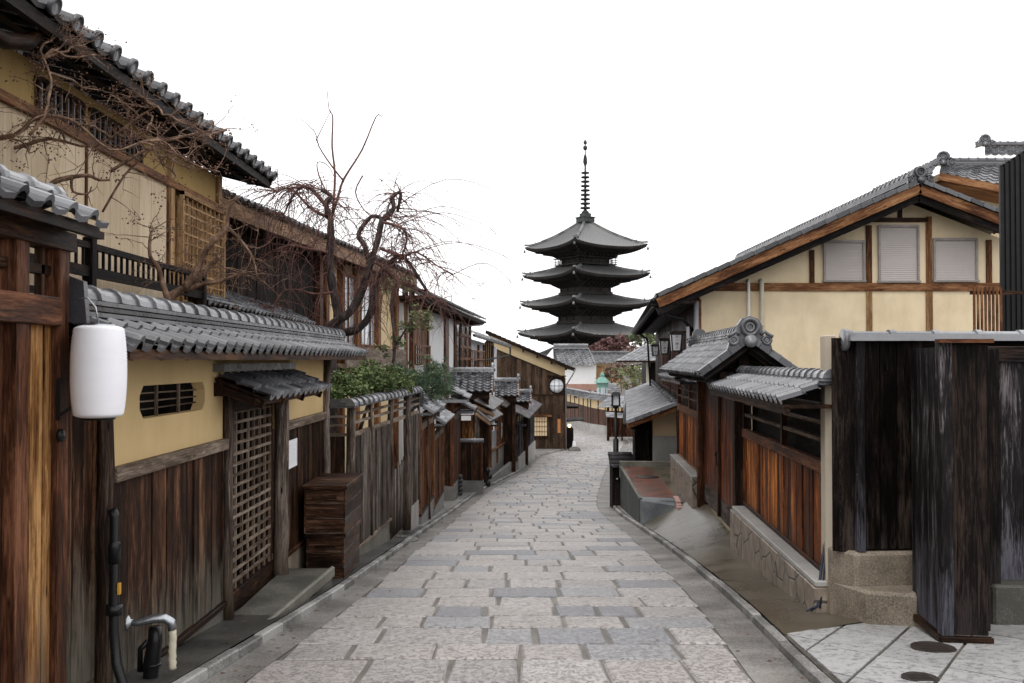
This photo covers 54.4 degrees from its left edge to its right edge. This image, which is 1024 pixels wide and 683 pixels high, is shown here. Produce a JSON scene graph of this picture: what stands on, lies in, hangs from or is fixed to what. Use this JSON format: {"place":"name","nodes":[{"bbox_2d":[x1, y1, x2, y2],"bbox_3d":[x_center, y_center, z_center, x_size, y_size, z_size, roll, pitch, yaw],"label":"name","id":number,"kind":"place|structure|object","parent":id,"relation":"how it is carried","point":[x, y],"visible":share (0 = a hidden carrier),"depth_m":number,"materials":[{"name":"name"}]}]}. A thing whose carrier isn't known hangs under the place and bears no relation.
{"place":"outdoors","nodes":[
{"label":"outdoors","id":0,"kind":"place"},
{"bbox_2d":[87,526,422,682],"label":"sidewalk","id":1,"kind":"structure","parent":0,"point":[199,649],"depth_m":8.12,"materials":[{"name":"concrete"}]},
{"bbox_2d":[0,164,108,682],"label":"timber gate","id":2,"kind":"structure","parent":1,"relation":"on","point":[35,409],"depth_m":5.07,"materials":[{"name":"brown wood"}]},
{"bbox_2d":[69,297,126,420],"bbox_3d":[-2.212,0.089,5.329,0.287,0.656,0.287,0,-1,0],"label":"paper lantern","id":3,"kind":"object","parent":2,"relation":"hanging from","point":[98,371],"visible":1,"depth_m":5.21,"materials":[{"name":"white paper"}]},
{"bbox_2d":[124,613,176,678],"bbox_3d":[-2.415,2.092,6.669,0.329,0.559,0.170,0,-1,-16],"label":"water pipe","id":4,"kind":"object","parent":1,"relation":"on","point":[149,665],"visible":1,"depth_m":6.64,"materials":[{"name":"metal"}]},
{"bbox_2d":[227,566,334,649],"bbox_3d":[-2.296,2.806,10.125,0.607,0.560,2.350,0,-1,0],"label":"stone step","id":5,"kind":"object","parent":1,"relation":"on","point":[276,595],"visible":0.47,"depth_m":10.21,"materials":[{"name":"stone"}]},
{"bbox_2d":[304,518,361,581],"bbox_3d":[-2.223,2.591,12.454,0.495,0.573,1.236,0,-1,0],"label":"wooden box","id":6,"kind":"object","parent":1,"relation":"on","point":[330,550],"visible":0.73,"depth_m":11.86,"materials":[{"name":"brown wood"}]},
{"bbox_2d":[302,473,362,533],"bbox_3d":[-2.223,2.008,12.440,0.535,0.578,1.286,0,-1,0],"label":"wooden box","id":7,"kind":"object","parent":6,"relation":"on","point":[332,501],"visible":1,"depth_m":11.82,"materials":[{"name":"brown wood"}]},
{"bbox_2d":[330,358,418,429],"bbox_3d":[-2.376,1.893,17.096,1.838,3.254,3.407,-1,-1,33],"label":"evergreen shrub","id":8,"kind":"object","parent":1,"relation":"on","point":[374,380],"visible":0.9,"depth_m":16.45,"materials":[{"name":"green plant"}]},
{"bbox_2d":[390,535,417,548],"bbox_3d":[-1.980,3.586,17.437,0.680,0.310,0.680,0,-1,0],"label":"stepping stone","id":9,"kind":"object","parent":1,"relation":"on","point":[414,539],"visible":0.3,"depth_m":17.42,"materials":[{"name":"grey stone"}]},
{"bbox_2d":[419,449,559,525],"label":"sidewalk","id":10,"kind":"structure","parent":0,"point":[448,505],"depth_m":28.67,"materials":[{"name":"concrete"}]},
{"bbox_2d":[388,353,459,523],"bbox_3d":[-2.132,2.125,21.946,2.090,3.765,1.156,0,-1,0],"label":"pine","id":11,"kind":"object","parent":10,"relation":"on","point":[432,376],"visible":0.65,"depth_m":21.89,"materials":[{"name":"green plant"}]},
{"bbox_2d":[423,407,454,518],"bbox_3d":[-1.875,3.018,24.866,0.714,3.051,3.406,0,-1,0],"label":"roofed fence","id":12,"kind":"object","parent":10,"relation":"on","point":[443,416],"visible":0.45,"depth_m":24.85,"materials":[{"name":"brown wood"}]},
{"bbox_2d":[440,385,476,511],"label":"gate pillar","id":13,"kind":"structure","parent":10,"relation":"on","point":[451,450],"depth_m":28.93,"materials":[{"name":"brown wood"}]},
{"bbox_2d":[458,474,462,495],"bbox_3d":[-1.610,4.439,30.824,0.220,0.640,0.190,0,-1,0],"label":"pot stack","id":14,"kind":"object","parent":10,"relation":"on","point":[460,485],"visible":0.88,"depth_m":30.75,"materials":[{"name":"black ceramic"}]},
{"bbox_2d":[460,438,483,497],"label":"screen wall","id":15,"kind":"structure","parent":10,"relation":"on","point":[471,470],"depth_m":32.40,"materials":[{"name":"brown wood"}]},
{"bbox_2d":[449,362,495,483],"bbox_3d":[-1.458,2.980,36.502,1.716,4.420,2.778,0,-1,0],"label":"gatehouse","id":16,"kind":"object","parent":10,"relation":"on","point":[476,383],"visible":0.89,"depth_m":35.55,"materials":[{"name":"grey tile"}]},
{"bbox_2d":[484,462,511,485],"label":"ramp","id":17,"kind":"structure","parent":10,"relation":"on","point":[505,470],"depth_m":39.84,"materials":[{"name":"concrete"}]},
{"bbox_2d":[494,374,520,472],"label":"gatehouse","id":18,"kind":"object","parent":10,"relation":"on","point":[507,389],"visible":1,"depth_m":42.83,"materials":[{"name":"brown wood"}]},
{"bbox_2d":[516,385,532,464],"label":"gatehouse","id":19,"kind":"object","parent":10,"relation":"on","point":[524,399],"visible":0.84,"depth_m":48.68,"materials":[{"name":"brown wood"}]},
{"bbox_2d":[244,425,753,682],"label":"road","id":20,"kind":"structure","parent":0,"point":[483,638],"depth_m":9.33,"materials":[{"name":"grey stone"}]},
{"bbox_2d":[172,448,567,682],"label":"kerb","id":21,"kind":"structure","parent":20,"relation":"on","point":[212,667],"depth_m":9.22,"materials":[{"name":"stone"}]},
{"bbox_2d":[203,451,558,682],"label":"gutter strip","id":22,"kind":"object","parent":20,"relation":"on","point":[260,658],"visible":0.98,"depth_m":9.66,"materials":[{"name":"grey stone"}]},
{"bbox_2d":[485,468,491,486],"bbox_3d":[-0.805,4.662,34.220,0.270,0.650,0.190,0,-1,0],"label":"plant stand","id":23,"kind":"object","parent":22,"relation":"on","point":[489,476],"visible":1,"depth_m":34.16,"materials":[{"name":"black metal"}]},
{"bbox_2d":[221,480,803,678],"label":"fallen leaves","id":24,"kind":"object","parent":20,"relation":"on","point":[468,586],"visible":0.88,"depth_m":9.63,"materials":[{"name":"brown plant"}]},
{"bbox_2d":[568,446,580,450],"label":"rock","id":25,"kind":"object","parent":20,"relation":"on","point":[574,448],"visible":0.8,"depth_m":64.32,"materials":[{"name":"grey stone"}]},
{"bbox_2d":[597,397,632,440],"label":"corner gate roof","id":26,"kind":"structure","parent":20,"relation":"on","point":[622,431],"depth_m":78.14,"materials":[{"name":"tile"}]},
{"bbox_2d":[597,437,810,682],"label":"gutter strip","id":27,"kind":"object","parent":20,"relation":"on","point":[757,648],"visible":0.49,"depth_m":9.66,"materials":[{"name":"grey stone"}]},
{"bbox_2d":[613,437,833,682],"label":"kerb","id":28,"kind":"structure","parent":20,"relation":"on","point":[809,670],"depth_m":9.31,"materials":[{"name":"stone"}]},
{"bbox_2d":[214,369,806,657],"bbox_3d":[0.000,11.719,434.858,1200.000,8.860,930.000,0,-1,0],"label":"ground","id":29,"kind":"structure","parent":0,"point":[623,390],"depth_m":14.94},
{"bbox_2d":[0,0,277,308],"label":"timber house","id":30,"kind":"structure","parent":29,"relation":"on","point":[109,261],"depth_m":10.87,"materials":[{"name":"beige paint"}]},
{"bbox_2d":[34,75,87,132],"bbox_3d":[-4.473,-2.334,9.895,0.055,0.330,1.060,0,-1,0],"label":"window","id":31,"kind":"structure","parent":30,"relation":"in","point":[67,106],"depth_m":9.83,"materials":[{"name":"black wood"}]},
{"bbox_2d":[88,107,145,162],"bbox_3d":[-4.473,-2.307,11.319,0.055,0.330,1.510,0,-1,0],"label":"window","id":32,"kind":"structure","parent":30,"relation":"in","point":[97,134],"depth_m":11.03,"materials":[{"name":"black wood"}]},
{"bbox_2d":[0,14,298,311],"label":"seedhead tree","id":33,"kind":"object","parent":29,"relation":"on","point":[194,278],"visible":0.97,"depth_m":8.75,"materials":[{"name":"beige plant"}]},
{"bbox_2d":[66,275,367,682],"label":"roofed wall","id":34,"kind":"structure","parent":29,"relation":"on","point":[173,463],"depth_m":7.99,"materials":[{"name":"yellow paint"}]},
{"bbox_2d":[106,507,127,682],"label":"downpipe","id":35,"kind":"object","parent":34,"relation":"attached to","point":[114,608],"visible":1,"depth_m":6.23,"materials":[{"name":"black plastic"}]},
{"bbox_2d":[140,385,153,416],"bbox_3d":[-3.143,0.448,7.784,0.100,0.437,1.647,0,-1,1],"label":"window back","id":36,"kind":"structure","parent":34,"relation":"in","point":[150,388],"depth_m":8.42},
{"bbox_2d":[233,405,270,588],"bbox_3d":[-2.662,1.544,10.033,0.028,1.748,1.748,0,-1,1],"label":"lattice door","id":37,"kind":"structure","parent":34,"relation":"in","point":[235,557],"depth_m":10.15,"materials":[{"name":"brown wood"}]},
{"bbox_2d":[289,438,296,468],"bbox_3d":[-2.529,1.290,11.482,0.006,0.320,0.460,0,-1,0],"label":"paper notice","id":38,"kind":"object","parent":34,"relation":"attached to","point":[292,452],"visible":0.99,"depth_m":11.48,"materials":[{"name":"grey paper"}]},
{"bbox_2d":[196,289,314,552],"bbox_3d":[-4.660,1.436,16.927,1.281,4.951,7.100,0,-1,0],"label":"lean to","id":39,"kind":"object","parent":29,"relation":"on","point":[240,302],"visible":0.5,"depth_m":16.93,"materials":[{"name":"grey tile"}]},
{"bbox_2d":[222,188,419,472],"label":"dark board house","id":40,"kind":"structure","parent":29,"relation":"on","point":[373,352],"depth_m":22.31,"materials":[{"name":"brown wood"}]},
{"bbox_2d":[345,273,354,344],"bbox_3d":[-4.131,-0.787,25.052,0.080,1.835,1.170,0,-1,6],"label":"window","id":41,"kind":"structure","parent":40,"relation":"in","point":[350,321],"depth_m":25.06,"materials":[{"name":"white glass"}]},
{"bbox_2d":[360,278,364,346],"bbox_3d":[-4.003,-0.763,26.313,0.080,1.835,0.749,0,-1,6],"label":"window","id":42,"kind":"structure","parent":40,"relation":"in","point":[362,344],"depth_m":26.35,"materials":[{"name":"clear glass"}]},
{"bbox_2d":[364,281,375,347],"bbox_3d":[-3.901,-0.745,27.305,0.080,1.835,1.050,0,-1,6],"label":"window","id":43,"kind":"structure","parent":40,"relation":"in","point":[370,344],"depth_m":27.16,"materials":[{"name":"white glass"}]},
{"bbox_2d":[329,386,422,577],"bbox_3d":[-2.229,2.419,16.807,0.554,3.180,6.729,0,-1,3],"label":"board fence","id":44,"kind":"object","parent":29,"relation":"on","point":[370,452],"visible":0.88,"depth_m":15.62,"materials":[{"name":"brown wood"}]},
{"bbox_2d":[390,456,404,539],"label":"picket gate","id":45,"kind":"structure","parent":44,"relation":"attached to","point":[399,497],"depth_m":17.76,"materials":[{"name":"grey wood"}]},
{"bbox_2d":[224,91,542,441],"bbox_3d":[-2.538,-1.135,17.014,6.221,6.633,2.724,0,-1,0],"label":"weeping tree","id":46,"kind":"object","parent":29,"relation":"on","point":[339,316],"visible":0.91,"depth_m":17.12,"materials":[{"name":"brown plant"}]},
{"bbox_2d":[374,275,434,419],"bbox_3d":[-2.222,0.311,20.485,1.289,3.381,0.631,0,-1,0],"label":"young evergreen","id":47,"kind":"object","parent":29,"relation":"on","point":[409,327],"visible":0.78,"depth_m":20.48,"materials":[{"name":"green plant"}]},
{"bbox_2d":[401,392,445,528],"bbox_3d":[-1.895,2.604,21.698,0.728,3.179,3.156,0,-1,0],"label":"roofed fence","id":48,"kind":"object","parent":29,"relation":"on","point":[429,406],"visible":0.73,"depth_m":21.59,"materials":[{"name":"brown wood"}]},
{"bbox_2d":[399,282,486,464],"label":"white house","id":49,"kind":"structure","parent":29,"relation":"on","point":[439,346],"depth_m":39.80,"materials":[{"name":"paint"}]},
{"bbox_2d":[457,323,468,366],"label":"window pane","id":50,"kind":"structure","parent":49,"relation":"in","point":[463,342],"depth_m":48.64,"materials":[{"name":"grey glass"}]},
{"bbox_2d":[456,320,484,366],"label":"window frame","id":51,"kind":"structure","parent":49,"relation":"in","point":[466,335],"depth_m":49.44,"materials":[{"name":"brown wood"}]},
{"bbox_2d":[461,394,510,474],"bbox_3d":[-0.697,3.936,39.414,1.246,3.978,11.162,0,-1,8],"label":"gatehouse","id":52,"kind":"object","parent":29,"relation":"on","point":[470,425],"visible":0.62,"depth_m":37.03,"materials":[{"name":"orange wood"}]},
{"bbox_2d":[489,420,497,425],"bbox_3d":[-0.666,2.919,35.548,0.340,0.222,0.048,0,-1,0],"label":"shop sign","id":53,"kind":"object","parent":52,"relation":"hanging from","point":[494,423],"visible":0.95,"depth_m":35.53,"materials":[{"name":"metal"}]},
{"bbox_2d":[471,330,510,429],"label":"house","id":54,"kind":"structure","parent":29,"relation":"on","point":[488,347],"depth_m":58.09,"materials":[{"name":"paint"}]},
{"bbox_2d":[485,341,493,366],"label":"window","id":55,"kind":"structure","parent":54,"relation":"in","point":[488,345],"depth_m":58.86,"materials":[{"name":"beige wood"}]},
{"bbox_2d":[516,399,541,469],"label":"grey fence","id":56,"kind":"object","parent":29,"relation":"on","point":[529,412],"visible":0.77,"depth_m":47.37,"materials":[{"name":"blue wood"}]},
{"bbox_2d":[485,330,583,452],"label":"brown building","id":57,"kind":"structure","parent":29,"relation":"on","point":[543,375],"depth_m":65.91,"materials":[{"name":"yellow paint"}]},
{"bbox_2d":[534,417,547,437],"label":"paper window","id":58,"kind":"structure","parent":57,"relation":"in","point":[540,423],"depth_m":65.84,"materials":[{"name":"beige paper"}]},
{"bbox_2d":[549,378,563,392],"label":"round window","id":59,"kind":"structure","parent":57,"relation":"in","point":[556,385],"depth_m":65.87,"materials":[{"name":"grey glass"}]},
{"bbox_2d":[547,343,596,390],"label":"white storehouse","id":60,"kind":"structure","parent":29,"relation":"on","point":[583,377],"depth_m":117.96,"materials":[{"name":"paint"}]},
{"bbox_2d":[516,140,655,370],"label":"pagoda","id":61,"kind":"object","parent":29,"relation":"on","point":[585,275],"visible":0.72,"depth_m":175.83,"materials":[{"name":"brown wood"}]},
{"bbox_2d":[567,387,632,440],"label":"curved wall","id":62,"kind":"structure","parent":29,"relation":"on","point":[589,412],"depth_m":95.50,"materials":[{"name":"beige paint"}]},
{"bbox_2d":[616,344,655,383],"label":"house","id":63,"kind":"structure","parent":29,"relation":"on","point":[639,354],"depth_m":63.17,"materials":[{"name":"tile"}]},
{"bbox_2d":[622,379,676,460],"bbox_3d":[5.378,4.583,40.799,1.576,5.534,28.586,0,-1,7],"label":"beige shed","id":64,"kind":"structure","parent":29,"relation":"on","point":[649,416],"depth_m":28.27,"materials":[{"name":"tile"}]},
{"bbox_2d":[619,461,685,544],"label":"brick terrace","id":65,"kind":"structure","parent":29,"relation":"on","point":[642,501],"depth_m":22.60,"materials":[{"name":"concrete"}]},
{"bbox_2d":[635,475,658,478],"bbox_3d":[3.300,3.312,24.343,0.600,0.012,0.600,0,-1,0],"label":"manhole cover","id":66,"kind":"object","parent":65,"relation":"on","point":[646,476],"visible":1,"depth_m":24.38,"materials":[{"name":"metal"}]},
{"bbox_2d":[706,366,831,612],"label":"board wall","id":67,"kind":"structure","parent":29,"relation":"on","point":[775,529],"depth_m":11.17,"materials":[{"name":"orange wood"}]},
{"bbox_2d":[631,166,999,453],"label":"gable house","id":68,"kind":"structure","parent":29,"relation":"on","point":[923,255],"depth_m":24.01,"materials":[{"name":"beige paint"}]},
{"bbox_2d":[650,344,670,355],"bbox_3d":[4.636,0.253,31.001,0.636,0.417,0.271,0,-1,0],"label":"box lantern","id":69,"kind":"object","parent":68,"relation":"attached to","point":[655,349],"visible":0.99,"depth_m":30.91,"materials":[{"name":"white paper"}]},
{"bbox_2d":[662,337,670,387],"bbox_3d":[5.974,0.807,38.468,0.095,1.860,5.060,0,-1,6],"label":"street window","id":70,"kind":"structure","parent":68,"relation":"in","point":[665,358],"depth_m":37.57,"materials":[{"name":"black wood"}]},
{"bbox_2d":[657,337,681,354],"bbox_3d":[4.376,0.110,27.603,0.666,0.505,0.331,0,-1,0],"label":"box lantern","id":71,"kind":"object","parent":68,"relation":"attached to","point":[663,342],"visible":1,"depth_m":27.49,"materials":[{"name":"white paper"}]},
{"bbox_2d":[672,352,679,391],"bbox_3d":[5.304,0.693,32.255,0.063,1.860,3.560,0,-1,6],"label":"street window","id":72,"kind":"structure","parent":68,"relation":"in","point":[674,386],"depth_m":32.43,"materials":[{"name":"wood"}]},
{"bbox_2d":[667,330,690,351],"bbox_3d":[4.208,-0.027,24.605,0.684,0.558,0.367,0,-1,0],"label":"box lantern","id":73,"kind":"object","parent":68,"relation":"attached to","point":[675,337],"visible":1,"depth_m":24.49,"materials":[{"name":"white paper"}]},
{"bbox_2d":[681,330,690,394],"bbox_3d":[4.780,0.601,27.283,0.063,1.860,3.560,0,-1,6],"label":"street window","id":74,"kind":"structure","parent":68,"relation":"in","point":[684,335],"depth_m":28.11,"materials":[{"name":"black wood"}]},
{"bbox_2d":[975,134,1023,155],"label":"roof","id":75,"kind":"structure","parent":29,"relation":"on","point":[996,148],"depth_m":39.43,"materials":[{"name":"grey tile"}]},
{"bbox_2d":[62,0,1023,368],"label":"sky","id":76,"kind":"structure","parent":0,"point":[713,130],"materials":[{"name":"white"}]},
{"bbox_2d":[617,437,644,525],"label":"sidewalk","id":77,"kind":"structure","parent":0,"point":[630,448],"depth_m":63.65,"materials":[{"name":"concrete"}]},
{"bbox_2d":[594,372,609,393],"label":"bronze lantern","id":78,"kind":"object","parent":77,"relation":"on","point":[601,381],"visible":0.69,"depth_m":96.52,"materials":[{"name":"paint"}]},
{"bbox_2d":[589,351,629,393],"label":"tile roof house","id":79,"kind":"structure","parent":77,"relation":"on","point":[602,359],"depth_m":126.08,"materials":[{"name":"pink paint"}]},
{"bbox_2d":[588,330,635,364],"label":"maple tree","id":80,"kind":"object","parent":77,"relation":"on","point":[618,343],"visible":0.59,"depth_m":149.17,"materials":[{"name":"red plant"}]},
{"bbox_2d":[603,362,625,382],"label":"bronze shrub","id":81,"kind":"object","parent":77,"relation":"on","point":[607,375],"visible":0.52,"depth_m":115.28,"materials":[{"name":"brown plant"}]},
{"bbox_2d":[608,383,621,395],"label":"side tile roof","id":82,"kind":"structure","parent":77,"relation":"on","point":[612,387],"depth_m":101.29,"materials":[{"name":"grey tile"}]},
{"bbox_2d":[611,391,620,451],"bbox_3d":[3.177,3.168,30.447,0.311,3.307,0.311,0,-1,0],"label":"street lamp","id":83,"kind":"object","parent":77,"relation":"on","point":[615,400],"visible":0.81,"depth_m":30.39,"materials":[{"name":"black metal"}]},
{"bbox_2d":[607,452,634,509],"bbox_3d":[3.023,3.878,27.433,0.746,1.582,1.000,0,-1,0],"label":"cabinet","id":84,"kind":"object","parent":77,"relation":"on","point":[615,458],"visible":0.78,"depth_m":27.09,"materials":[{"name":"black wood"}]},
{"bbox_2d":[607,362,641,389],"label":"garden tree","id":85,"kind":"object","parent":77,"relation":"on","point":[632,371],"visible":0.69,"depth_m":96.05,"materials":[{"name":"green plant"}]},
{"bbox_2d":[621,344,639,384],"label":"bare tree","id":86,"kind":"object","parent":77,"relation":"on","point":[633,346],"visible":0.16,"depth_m":131.88,"materials":[{"name":"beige plant"}]},
{"bbox_2d":[625,333,655,345],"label":"pine","id":87,"kind":"object","parent":77,"relation":"on","point":[641,339],"visible":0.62,"depth_m":139.82,"materials":[{"name":"green plant"}]},
{"bbox_2d":[658,372,696,508],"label":"board wall","id":88,"kind":"structure","parent":77,"relation":"on","point":[683,470],"depth_m":21.20,"materials":[{"name":"orange wood"}]},
{"bbox_2d":[643,502,861,633],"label":"driveway","id":89,"kind":"structure","parent":0,"point":[701,535],"depth_m":12.89,"materials":[{"name":"concrete"}]},
{"bbox_2d":[659,316,798,527],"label":"double gate","id":90,"kind":"structure","parent":89,"relation":"on","point":[703,358],"depth_m":15.84,"materials":[{"name":"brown wood"}]},
{"bbox_2d":[704,382,720,512],"bbox_3d":[3.580,1.846,17.750,0.042,2.240,2.042,0,-1,4],"label":"door leaf","id":91,"kind":"structure","parent":90,"relation":"in","point":[710,401],"depth_m":17.91,"materials":[{"name":"orange wood"}]},
{"bbox_2d":[720,397,731,527],"bbox_3d":[3.442,1.808,15.691,0.040,2.240,2.002,0,-1,4],"label":"door leaf","id":92,"kind":"structure","parent":90,"relation":"in","point":[725,404],"depth_m":16.01,"materials":[{"name":"orange wood"}]},
{"bbox_2d":[769,620,1023,682],"bbox_3d":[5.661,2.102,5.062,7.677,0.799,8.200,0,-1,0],"label":"paving slabs","id":93,"kind":"structure","parent":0,"point":[846,653],"depth_m":7.38,"materials":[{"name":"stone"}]},
{"bbox_2d":[901,671,939,682],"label":"manhole cover","id":94,"kind":"object","parent":93,"relation":"on","point":[914,676],"visible":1,"depth_m":6.62,"materials":[{"name":"metal"}]},
{"bbox_2d":[820,329,1023,627],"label":"dark fence","id":95,"kind":"object","parent":93,"relation":"on","point":[866,499],"visible":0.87,"depth_m":8.97,"materials":[{"name":"black wood"}]},
{"bbox_2d":[806,545,824,611],"bbox_3d":[2.856,2.194,9.276,0.325,0.614,0.072,1,-1,-42],"label":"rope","id":96,"kind":"object","parent":95,"relation":"attached to","point":[818,603],"visible":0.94,"depth_m":9.32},
{"bbox_2d":[988,346,1023,624],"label":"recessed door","id":97,"kind":"structure","parent":95,"relation":"attached to","point":[1006,422],"depth_m":8.83,"materials":[{"name":"black wood"}]},
{"bbox_2d":[910,641,956,652],"bbox_3d":[3.231,2.345,7.634,0.330,0.012,0.330,0,-1,0],"label":"manhole cover","id":98,"kind":"object","parent":93,"relation":"on","point":[931,646],"visible":1,"depth_m":7.63,"materials":[{"name":"metal"}]},
{"bbox_2d":[911,339,993,644],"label":"dark gate wing","id":99,"kind":"structure","parent":93,"relation":"on","point":[950,486],"depth_m":7.93,"materials":[{"name":"brown wood"}]},
{"bbox_2d":[872,151,1012,237],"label":"house","id":100,"kind":"structure","parent":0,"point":[977,178],"depth_m":32.12,"materials":[{"name":"grey tile"}]},
{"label":"yard ground","id":101,"kind":"structure","parent":0,"visible":0},
{"bbox_2d":[970,287,1023,330],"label":"slat screen","id":102,"kind":"object","parent":101,"relation":"on","point":[994,292],"visible":0.41,"depth_m":15.62,"materials":[{"name":"brown wood"}]},
{"bbox_2d":[999,151,1023,330],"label":"corrugated house","id":103,"kind":"structure","parent":101,"relation":"on","point":[1011,222],"depth_m":16.21,"materials":[{"name":"black metal"}]}
]}

